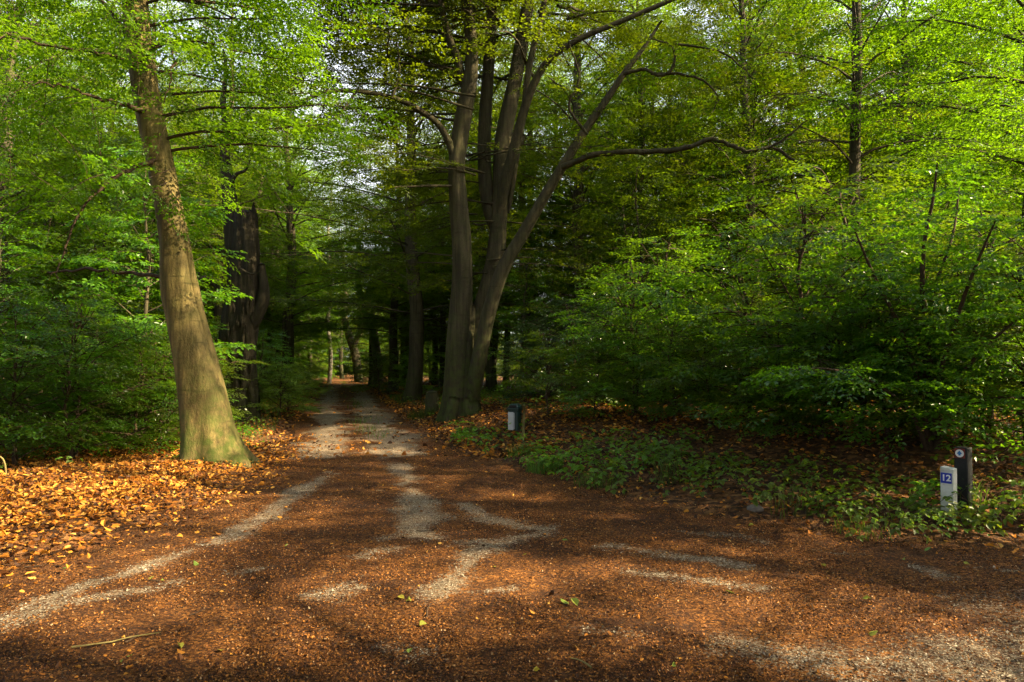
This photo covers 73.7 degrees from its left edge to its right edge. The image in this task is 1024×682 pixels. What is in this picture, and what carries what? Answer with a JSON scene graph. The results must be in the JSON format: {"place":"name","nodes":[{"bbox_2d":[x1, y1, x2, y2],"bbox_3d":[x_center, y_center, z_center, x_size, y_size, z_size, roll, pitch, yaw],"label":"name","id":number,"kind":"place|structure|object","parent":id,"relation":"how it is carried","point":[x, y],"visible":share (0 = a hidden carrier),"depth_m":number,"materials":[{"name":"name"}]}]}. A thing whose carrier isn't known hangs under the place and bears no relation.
{"place":"outdoors","nodes":[
{"label":"outdoors","id":0,"kind":"place"},
{"bbox_2d":[0,375,1023,681],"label":"dirt track","id":1,"kind":"structure","parent":0,"point":[332,403],"depth_m":4.98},
{"bbox_2d":[0,447,1023,681],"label":"track pebbles","id":2,"kind":"object","parent":1,"relation":"on","point":[957,678],"visible":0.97,"depth_m":4.43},
{"bbox_2d":[0,446,1023,681],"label":"mulch crumbs","id":3,"kind":"object","parent":1,"relation":"on","point":[755,672],"visible":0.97,"depth_m":4.56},
{"bbox_2d":[6,434,1023,681],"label":"track leaves","id":4,"kind":"object","parent":1,"relation":"on","point":[180,656],"visible":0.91,"depth_m":4.87,"materials":[{"name":"orange plant"}]},
{"bbox_2d":[0,372,1023,564],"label":"ground","id":5,"kind":"structure","parent":0,"point":[929,463],"depth_m":8.55,"materials":[{"name":"soil"}]},
{"bbox_2d":[0,218,89,417],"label":"young beech","id":6,"kind":"object","parent":5,"relation":"on","point":[22,250],"visible":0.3,"depth_m":17.41,"materials":[{"name":"green plant"}]},
{"bbox_2d":[0,268,90,458],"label":"bush","id":7,"kind":"object","parent":5,"relation":"on","point":[4,371],"visible":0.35,"depth_m":13.30,"materials":[{"name":"green plant"}]},
{"bbox_2d":[0,301,128,465],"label":"bush","id":8,"kind":"object","parent":5,"relation":"on","point":[30,334],"visible":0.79,"depth_m":12.54,"materials":[{"name":"green plant"}]},
{"bbox_2d":[0,105,142,410],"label":"young beech","id":9,"kind":"object","parent":5,"relation":"on","point":[19,210],"visible":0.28,"depth_m":19.33,"materials":[{"name":"green plant"}]},
{"bbox_2d":[0,0,163,395],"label":"woodland tree","id":10,"kind":"object","parent":5,"relation":"on","point":[13,73],"visible":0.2,"depth_m":22.49,"materials":[{"name":"green plant"}]},
{"bbox_2d":[0,299,179,461],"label":"bush","id":11,"kind":"object","parent":5,"relation":"on","point":[65,412],"visible":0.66,"depth_m":13.15,"materials":[{"name":"green plant"}]},
{"bbox_2d":[0,286,179,458],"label":"bush","id":12,"kind":"object","parent":5,"relation":"on","point":[111,421],"visible":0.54,"depth_m":13.78,"materials":[{"name":"green plant"}]},
{"bbox_2d":[0,115,218,415],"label":"young beech","id":13,"kind":"object","parent":5,"relation":"on","point":[85,152],"visible":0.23,"depth_m":20.25,"materials":[{"name":"green plant"}]},
{"bbox_2d":[5,13,215,330],"bbox_3d":[-19.955,-6.569,34.458,12.400,19.458,11.326,0,-2,10],"label":"woodland tree","id":14,"kind":"object","parent":5,"relation":"on","point":[116,131],"visible":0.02,"depth_m":34.12,"materials":[{"name":"green plant"}]},
{"bbox_2d":[0,0,224,346],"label":"woodland tree","id":15,"kind":"object","parent":5,"relation":"on","point":[101,95],"visible":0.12,"depth_m":27.16,"materials":[{"name":"green plant"}]},
{"bbox_2d":[11,130,217,410],"bbox_3d":[-13.991,-2.299,24.171,7.404,10.020,7.510,1,-2,-19],"label":"young beech","id":16,"kind":"object","parent":5,"relation":"on","point":[30,247],"visible":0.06,"depth_m":23.73,"materials":[{"name":"green plant"}]},
{"bbox_2d":[16,316,254,451],"bbox_3d":[-8.099,1.077,14.847,4.864,3.248,3.534,0,-2,2],"label":"bush","id":17,"kind":"object","parent":5,"relation":"on","point":[142,376],"visible":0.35,"depth_m":14.52,"materials":[{"name":"green plant"}]},
{"bbox_2d":[25,142,260,433],"bbox_3d":[-9.301,-1.139,17.442,5.743,7.663,5.662,0,-2,-6],"label":"young beech","id":18,"kind":"object","parent":5,"relation":"on","point":[148,246],"visible":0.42,"depth_m":17.23,"materials":[{"name":"green plant"}]},
{"bbox_2d":[67,313,224,443],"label":"bush","id":19,"kind":"object","parent":5,"relation":"on","point":[152,335],"visible":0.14,"depth_m":15.99,"materials":[{"name":"green plant"}]},
{"bbox_2d":[10,0,301,378],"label":"woodland tree","id":20,"kind":"object","parent":5,"relation":"on","point":[158,4],"visible":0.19,"depth_m":27.38,"materials":[{"name":"green plant"}]},
{"bbox_2d":[84,345,248,450],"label":"bush","id":21,"kind":"object","parent":5,"relation":"on","point":[147,375],"visible":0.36,"depth_m":14.76,"materials":[{"name":"green plant"}]},
{"bbox_2d":[83,328,270,441],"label":"bush","id":22,"kind":"object","parent":5,"relation":"on","point":[226,370],"visible":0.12,"depth_m":16.34,"materials":[{"name":"green plant"}]},
{"bbox_2d":[0,433,393,599],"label":"leaf drift","id":23,"kind":"object","parent":5,"relation":"on","point":[163,471],"visible":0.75,"depth_m":8.18,"materials":[{"name":"orange plant"}]},
{"bbox_2d":[0,0,406,467],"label":"beech tree","id":24,"kind":"object","parent":5,"relation":"on","point":[208,431],"visible":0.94,"depth_m":11.12,"materials":[{"name":"green plant"}]},
{"bbox_2d":[153,120,297,352],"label":"woodland tree","id":25,"kind":"object","parent":5,"relation":"on","point":[264,246],"visible":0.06,"depth_m":38.41,"materials":[{"name":"green plant"}]},
{"bbox_2d":[106,0,349,353],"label":"woodland tree","id":26,"kind":"object","parent":5,"relation":"on","point":[218,311],"visible":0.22,"depth_m":33.88,"materials":[{"name":"green plant"}]},
{"bbox_2d":[198,49,269,421],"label":"dead tree","id":27,"kind":"object","parent":5,"relation":"on","point":[241,319],"visible":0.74,"depth_m":20.27,"materials":[{"name":"wood"}]},
{"bbox_2d":[174,72,360,338],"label":"woodland tree","id":28,"kind":"object","parent":5,"relation":"on","point":[299,280],"visible":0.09,"depth_m":46.01,"materials":[{"name":"green plant"}]},
{"bbox_2d":[256,328,306,408],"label":"bush","id":29,"kind":"object","parent":5,"relation":"on","point":[276,358],"visible":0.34,"depth_m":22.51,"materials":[{"name":"green plant"}]},
{"bbox_2d":[242,361,325,417],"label":"bush","id":30,"kind":"object","parent":5,"relation":"on","point":[279,372],"visible":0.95,"depth_m":20.81,"materials":[{"name":"green plant"}]},
{"bbox_2d":[214,148,361,381],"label":"woodland tree","id":31,"kind":"object","parent":5,"relation":"on","point":[323,338],"visible":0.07,"depth_m":50.40,"materials":[{"name":"green plant"}]},
{"bbox_2d":[259,368,327,412],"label":"bush","id":32,"kind":"object","parent":5,"relation":"on","point":[310,381],"visible":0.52,"depth_m":22.84,"materials":[{"name":"green plant"}]},
{"bbox_2d":[152,52,444,391],"bbox_3d":[-12.817,-6.816,40.799,17.004,20.374,19.150,-2,-3,44],"label":"woodland tree","id":33,"kind":"object","parent":5,"relation":"on","point":[288,324],"visible":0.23,"depth_m":39.98,"materials":[{"name":"green plant"}]},
{"bbox_2d":[240,119,374,379],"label":"woodland tree","id":34,"kind":"object","parent":5,"relation":"on","point":[279,350],"visible":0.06,"depth_m":55.86,"materials":[{"name":"green plant"}]},
{"bbox_2d":[236,380,424,442],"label":"verge grass","id":35,"kind":"structure","parent":5,"relation":"on","point":[343,382],"depth_m":20.61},
{"bbox_2d":[301,187,399,383],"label":"woodland tree","id":36,"kind":"object","parent":5,"relation":"on","point":[334,344],"visible":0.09,"depth_m":61.70,"materials":[{"name":"green plant"}]},
{"bbox_2d":[266,87,476,390],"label":"woodland tree","id":37,"kind":"object","parent":5,"relation":"on","point":[393,345],"visible":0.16,"depth_m":43.67,"materials":[{"name":"green plant"}]},
{"bbox_2d":[336,347,406,395],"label":"bush","id":38,"kind":"object","parent":5,"relation":"on","point":[387,359],"visible":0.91,"depth_m":37.81,"materials":[{"name":"green plant"}]},
{"bbox_2d":[194,0,603,401],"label":"woodland tree","id":39,"kind":"object","parent":5,"relation":"on","point":[413,387],"visible":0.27,"depth_m":30.50,"materials":[{"name":"green plant"}]},
{"bbox_2d":[356,179,450,384],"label":"woodland tree","id":40,"kind":"object","parent":5,"relation":"on","point":[436,348],"visible":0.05,"depth_m":50.05,"materials":[{"name":"green plant"}]},
{"bbox_2d":[388,342,444,390],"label":"bush","id":41,"kind":"object","parent":5,"relation":"on","point":[424,364],"visible":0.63,"depth_m":33.29,"materials":[{"name":"green plant"}]},
{"bbox_2d":[353,145,536,386],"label":"woodland tree","id":42,"kind":"object","parent":5,"relation":"on","point":[442,369],"visible":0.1,"depth_m":45.65,"materials":[{"name":"green plant"}]},
{"bbox_2d":[347,123,547,354],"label":"woodland tree","id":43,"kind":"object","parent":5,"relation":"on","point":[389,319],"visible":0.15,"depth_m":39.28,"materials":[{"name":"green plant"}]},
{"bbox_2d":[343,1,614,391],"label":"woodland tree","id":44,"kind":"object","parent":5,"relation":"on","point":[491,381],"visible":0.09,"depth_m":36.80,"materials":[{"name":"green plant"}]},
{"bbox_2d":[0,379,1009,471],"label":"fallen leaves","id":45,"kind":"object","parent":5,"relation":"on","point":[429,430],"visible":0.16,"depth_m":14.42,"materials":[{"name":"brown plant"}]},
{"bbox_2d":[443,252,575,397],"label":"young beech","id":46,"kind":"object","parent":5,"relation":"on","point":[517,315],"visible":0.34,"depth_m":26.04,"materials":[{"name":"green plant"}]},
{"bbox_2d":[0,387,1022,516],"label":"ground cover","id":47,"kind":"object","parent":5,"relation":"on","point":[790,461],"visible":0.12,"depth_m":11.12,"materials":[{"name":"green plant"}]},
{"bbox_2d":[2,422,1023,681],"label":"fallen twigs","id":48,"kind":"object","parent":5,"relation":"on","point":[464,550],"visible":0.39,"depth_m":5.87,"materials":[{"name":"wood"}]},
{"bbox_2d":[394,2,648,391],"bbox_3d":[-0.092,-7.822,33.496,10.618,21.343,12.805,2,-3,-39],"label":"woodland tree","id":49,"kind":"object","parent":5,"relation":"on","point":[537,162],"visible":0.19,"depth_m":32.89,"materials":[{"name":"green plant"}]},
{"bbox_2d":[215,0,836,423],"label":"beech tree","id":50,"kind":"object","parent":5,"relation":"on","point":[469,330],"visible":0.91,"depth_m":19.16,"materials":[{"name":"green plant"}]},
{"bbox_2d":[490,316,594,402],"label":"holly bush","id":51,"kind":"object","parent":5,"relation":"on","point":[521,370],"visible":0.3,"depth_m":18.69,"materials":[{"name":"green plant"}]},
{"bbox_2d":[495,328,605,416],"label":"bush","id":52,"kind":"object","parent":5,"relation":"on","point":[534,385],"visible":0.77,"depth_m":14.99,"materials":[{"name":"green plant"}]},
{"bbox_2d":[492,179,632,387],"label":"young beech","id":53,"kind":"object","parent":5,"relation":"on","point":[532,246],"visible":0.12,"depth_m":32.46,"materials":[{"name":"green plant"}]},
{"bbox_2d":[470,44,673,372],"bbox_3d":[2.720,-6.608,36.460,12.068,19.178,12.006,-1,-2,25],"label":"woodland tree","id":54,"kind":"object","parent":5,"relation":"on","point":[554,238],"visible":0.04,"depth_m":36.20,"materials":[{"name":"green plant"}]},
{"bbox_2d":[519,436,630,475],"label":"bramble plant","id":55,"kind":"object","parent":5,"relation":"on","point":[573,459],"visible":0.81,"depth_m":10.44,"materials":[{"name":"green plant"}]},
{"bbox_2d":[497,291,654,403],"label":"holly bush","id":56,"kind":"object","parent":5,"relation":"on","point":[548,327],"visible":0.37,"depth_m":17.47,"materials":[{"name":"green plant"}]},
{"bbox_2d":[418,0,741,390],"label":"woodland tree","id":57,"kind":"object","parent":5,"relation":"on","point":[578,108],"visible":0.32,"depth_m":28.86,"materials":[{"name":"green plant"}]},
{"bbox_2d":[540,334,667,417],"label":"bush","id":58,"kind":"object","parent":5,"relation":"on","point":[583,376],"visible":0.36,"depth_m":13.93,"materials":[{"name":"green plant"}]},
{"bbox_2d":[546,444,682,488],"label":"bramble plant","id":59,"kind":"object","parent":5,"relation":"on","point":[635,461],"visible":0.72,"depth_m":9.69,"materials":[{"name":"green plant"}]},
{"bbox_2d":[496,181,733,397],"bbox_3d":[4.299,-1.575,23.800,7.952,7.768,6.903,-2,-3,42],"label":"young beech","id":60,"kind":"object","parent":5,"relation":"on","point":[624,227],"visible":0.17,"depth_m":23.38,"materials":[{"name":"green plant"}]},
{"bbox_2d":[563,315,688,416],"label":"bush","id":61,"kind":"object","parent":5,"relation":"on","point":[615,375],"visible":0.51,"depth_m":13.03,"materials":[{"name":"green plant"}]},
{"bbox_2d":[549,249,731,414],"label":"bush","id":62,"kind":"object","parent":5,"relation":"on","point":[612,303],"visible":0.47,"depth_m":13.59,"materials":[{"name":"green plant"}]},
{"bbox_2d":[551,153,733,399],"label":"young beech","id":63,"kind":"object","parent":5,"relation":"on","point":[655,220],"visible":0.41,"depth_m":20.39,"materials":[{"name":"green plant"}]},
{"bbox_2d":[578,448,707,497],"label":"bramble plant","id":64,"kind":"object","parent":5,"relation":"on","point":[613,463],"visible":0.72,"depth_m":9.07,"materials":[{"name":"green plant"}]},
{"bbox_2d":[507,0,782,308],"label":"woodland tree","id":65,"kind":"object","parent":5,"relation":"on","point":[591,90],"visible":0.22,"depth_m":28.57,"materials":[{"name":"green plant"}]},
{"bbox_2d":[586,199,720,395],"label":"young beech","id":66,"kind":"object","parent":5,"relation":"on","point":[630,211],"visible":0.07,"depth_m":26.07,"materials":[{"name":"green plant"}]},
{"bbox_2d":[535,228,772,413],"bbox_3d":[3.125,-0.239,14.063,4.797,4.103,4.273,-2,-3,38],"label":"bush","id":67,"kind":"object","parent":5,"relation":"on","point":[599,287],"visible":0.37,"depth_m":13.80,"materials":[{"name":"green plant"}]},
{"bbox_2d":[535,0,782,340],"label":"woodland tree","id":68,"kind":"object","parent":5,"relation":"on","point":[653,107],"visible":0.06,"depth_m":33.51,"materials":[{"name":"green plant"}]},
{"bbox_2d":[606,429,714,464],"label":"bramble plant","id":69,"kind":"object","parent":5,"relation":"on","point":[667,447],"visible":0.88,"depth_m":9.96,"materials":[{"name":"green plant"}]},
{"bbox_2d":[585,309,746,421],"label":"bush","id":70,"kind":"object","parent":5,"relation":"on","point":[640,354],"visible":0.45,"depth_m":12.24,"materials":[{"name":"green plant"}]},
{"bbox_2d":[630,330,765,425],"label":"bush","id":71,"kind":"object","parent":5,"relation":"on","point":[687,343],"visible":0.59,"depth_m":11.18,"materials":[{"name":"green plant"}]},
{"bbox_2d":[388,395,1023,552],"bbox_3d":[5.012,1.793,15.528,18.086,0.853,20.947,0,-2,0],"label":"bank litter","id":72,"kind":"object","parent":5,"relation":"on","point":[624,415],"visible":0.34,"depth_m":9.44,"materials":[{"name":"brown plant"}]},
{"bbox_2d":[668,451,767,490],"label":"bramble plant","id":73,"kind":"object","parent":5,"relation":"on","point":[706,466],"visible":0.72,"depth_m":8.71,"materials":[{"name":"green plant"}]},
{"bbox_2d":[624,12,846,355],"bbox_3d":[11.332,-6.479,33.238,11.852,18.598,10.825,-1,-2,19],"label":"woodland tree","id":74,"kind":"object","parent":5,"relation":"on","point":[719,211],"visible":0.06,"depth_m":32.69,"materials":[{"name":"green plant"}]},
{"bbox_2d":[651,289,836,429],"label":"bush","id":75,"kind":"object","parent":5,"relation":"on","point":[724,299],"visible":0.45,"depth_m":10.66,"materials":[{"name":"green plant"}]},
{"bbox_2d":[584,219,910,416],"bbox_3d":[4.137,-0.230,12.269,5.969,3.987,4.337,-2,-3,36],"label":"bush","id":76,"kind":"object","parent":5,"relation":"on","point":[672,285],"visible":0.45,"depth_m":12.11,"materials":[{"name":"green plant"}]},
{"bbox_2d":[603,0,896,324],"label":"woodland tree","id":77,"kind":"object","parent":5,"relation":"on","point":[767,131],"visible":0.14,"depth_m":28.26,"materials":[{"name":"green plant"}]},
{"bbox_2d":[680,454,831,506],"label":"bramble plant","id":78,"kind":"object","parent":5,"relation":"on","point":[752,480],"visible":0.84,"depth_m":7.75,"materials":[{"name":"green plant"}]},
{"bbox_2d":[702,307,854,434],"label":"bush","id":79,"kind":"object","parent":5,"relation":"on","point":[751,342],"visible":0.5,"depth_m":9.88,"materials":[{"name":"green plant"}]},
{"bbox_2d":[582,0,976,392],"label":"woodland tree","id":80,"kind":"object","parent":5,"relation":"on","point":[749,175],"visible":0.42,"depth_m":24.14,"materials":[{"name":"green plant"}]},
{"bbox_2d":[651,164,954,430],"bbox_3d":[4.433,-0.457,10.471,4.451,4.274,4.997,-1,-2,26],"label":"bush","id":81,"kind":"object","parent":5,"relation":"on","point":[785,233],"visible":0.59,"depth_m":10.08,"materials":[{"name":"green plant"}]},
{"bbox_2d":[688,0,963,307],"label":"woodland tree","id":82,"kind":"object","parent":5,"relation":"on","point":[827,9],"visible":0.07,"depth_m":32.72,"materials":[{"name":"green plant"}]},
{"bbox_2d":[632,0,1023,397],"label":"woodland tree","id":83,"kind":"object","parent":5,"relation":"on","point":[854,150],"visible":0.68,"depth_m":19.03,"materials":[{"name":"green plant"}]},
{"bbox_2d":[747,473,917,527],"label":"bramble plant","id":84,"kind":"object","parent":5,"relation":"on","point":[866,493],"visible":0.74,"depth_m":7.27,"materials":[{"name":"green plant"}]},
{"bbox_2d":[708,304,957,438],"bbox_3d":[4.475,0.535,9.350,3.106,2.065,3.053,2,-3,-42],"label":"bush","id":85,"kind":"object","parent":5,"relation":"on","point":[772,427],"visible":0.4,"depth_m":9.20,"materials":[{"name":"green plant"}]},
{"bbox_2d":[667,155,1001,416],"bbox_3d":[5.983,-0.770,12.444,5.996,5.129,5.342,1,-2,-13],"label":"bush","id":86,"kind":"object","parent":5,"relation":"on","point":[783,200],"visible":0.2,"depth_m":12.15,"materials":[{"name":"green plant"}]},
{"bbox_2d":[754,291,945,433],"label":"bush","id":87,"kind":"object","parent":5,"relation":"on","point":[839,404],"visible":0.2,"depth_m":9.64,"materials":[{"name":"green plant"}]},
{"bbox_2d":[705,253,1015,436],"bbox_3d":[4.698,0.254,9.895,4.046,2.737,4.117,-2,-3,45],"label":"bush","id":88,"kind":"object","parent":5,"relation":"on","point":[821,345],"visible":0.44,"depth_m":9.12,"materials":[{"name":"green plant"}]},
{"bbox_2d":[796,477,946,533],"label":"bramble plant","id":89,"kind":"object","parent":5,"relation":"on","point":[858,516],"visible":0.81,"depth_m":6.82,"materials":[{"name":"green plant"}]},
{"bbox_2d":[734,152,1023,463],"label":"young hornbeam","id":90,"kind":"object","parent":5,"relation":"on","point":[929,389],"visible":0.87,"depth_m":8.11,"materials":[{"name":"green plant"}]},
{"bbox_2d":[735,193,1023,418],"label":"bush","id":91,"kind":"object","parent":5,"relation":"on","point":[876,215],"visible":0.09,"depth_m":11.88,"materials":[{"name":"green plant"}]},
{"bbox_2d":[757,0,1023,310],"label":"woodland tree","id":92,"kind":"object","parent":5,"relation":"on","point":[907,82],"visible":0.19,"depth_m":26.36,"materials":[{"name":"green plant"}]},
{"bbox_2d":[777,273,1003,439],"bbox_3d":[4.927,0.286,9.126,2.704,2.485,3.721,-1,-3,34],"label":"bush","id":93,"kind":"object","parent":5,"relation":"on","point":[879,400],"visible":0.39,"depth_m":8.63,"materials":[{"name":"green plant"}]},
{"bbox_2d":[779,0,1023,279],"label":"woodland tree","id":94,"kind":"object","parent":5,"relation":"on","point":[974,109],"visible":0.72,"depth_m":17.65,"materials":[{"name":"green plant"}]},
{"bbox_2d":[790,1,1023,313],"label":"woodland tree","id":95,"kind":"object","parent":5,"relation":"on","point":[963,101],"visible":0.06,"depth_m":29.58,"materials":[{"name":"green plant"}]},
{"bbox_2d":[802,481,1016,543],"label":"bramble plant","id":96,"kind":"object","parent":5,"relation":"on","point":[969,512],"visible":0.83,"depth_m":6.50,"materials":[{"name":"green plant"}]},
{"bbox_2d":[825,0,1023,247],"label":"woodland tree","id":97,"kind":"object","parent":5,"relation":"on","point":[959,62],"visible":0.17,"depth_m":25.68,"materials":[{"name":"green plant"}]},
{"bbox_2d":[836,204,1023,432],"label":"bush","id":98,"kind":"object","parent":5,"relation":"on","point":[1015,249],"visible":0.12,"depth_m":9.95,"materials":[{"name":"green plant"}]},
{"bbox_2d":[878,498,989,536],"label":"bramble plant","id":99,"kind":"object","parent":5,"relation":"on","point":[954,521],"visible":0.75,"depth_m":6.49,"materials":[{"name":"green plant"}]},
{"bbox_2d":[940,466,956,519],"bbox_3d":[4.438,1.684,6.935,0.126,0.810,0.118,1,-1,-41],"label":"marker post","id":100,"kind":"object","parent":5,"relation":"on","point":[948,480],"visible":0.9,"depth_m":6.90,"materials":[{"name":"white paint"}]},
{"bbox_2d":[874,309,1023,440],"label":"bush","id":101,"kind":"object","parent":5,"relation":"on","point":[915,431],"visible":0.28,"depth_m":8.60,"materials":[{"name":"green plant"}]},
{"bbox_2d":[887,200,1023,465],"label":"bush","id":102,"kind":"object","parent":5,"relation":"on","point":[1013,352],"visible":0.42,"depth_m":7.99,"materials":[{"name":"green plant"}]},
{"bbox_2d":[887,474,1023,527],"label":"bramble plant","id":103,"kind":"object","parent":5,"relation":"on","point":[1005,507],"visible":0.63,"depth_m":6.52,"materials":[{"name":"green plant"}]},
{"bbox_2d":[895,252,1023,443],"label":"bush","id":104,"kind":"object","parent":5,"relation":"on","point":[1016,337],"visible":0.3,"depth_m":8.70,"materials":[{"name":"green plant"}]},
{"bbox_2d":[954,446,972,511],"bbox_3d":[4.681,1.572,7.071,0.136,0.944,0.125,2,-3,-35],"label":"marker post","id":105,"kind":"object","parent":5,"relation":"on","point":[963,459],"visible":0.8,"depth_m":7.04,"materials":[{"name":"black wood"}]},
{"bbox_2d":[0,0,1023,365],"label":"sky","id":106,"kind":"structure","parent":0,"point":[336,66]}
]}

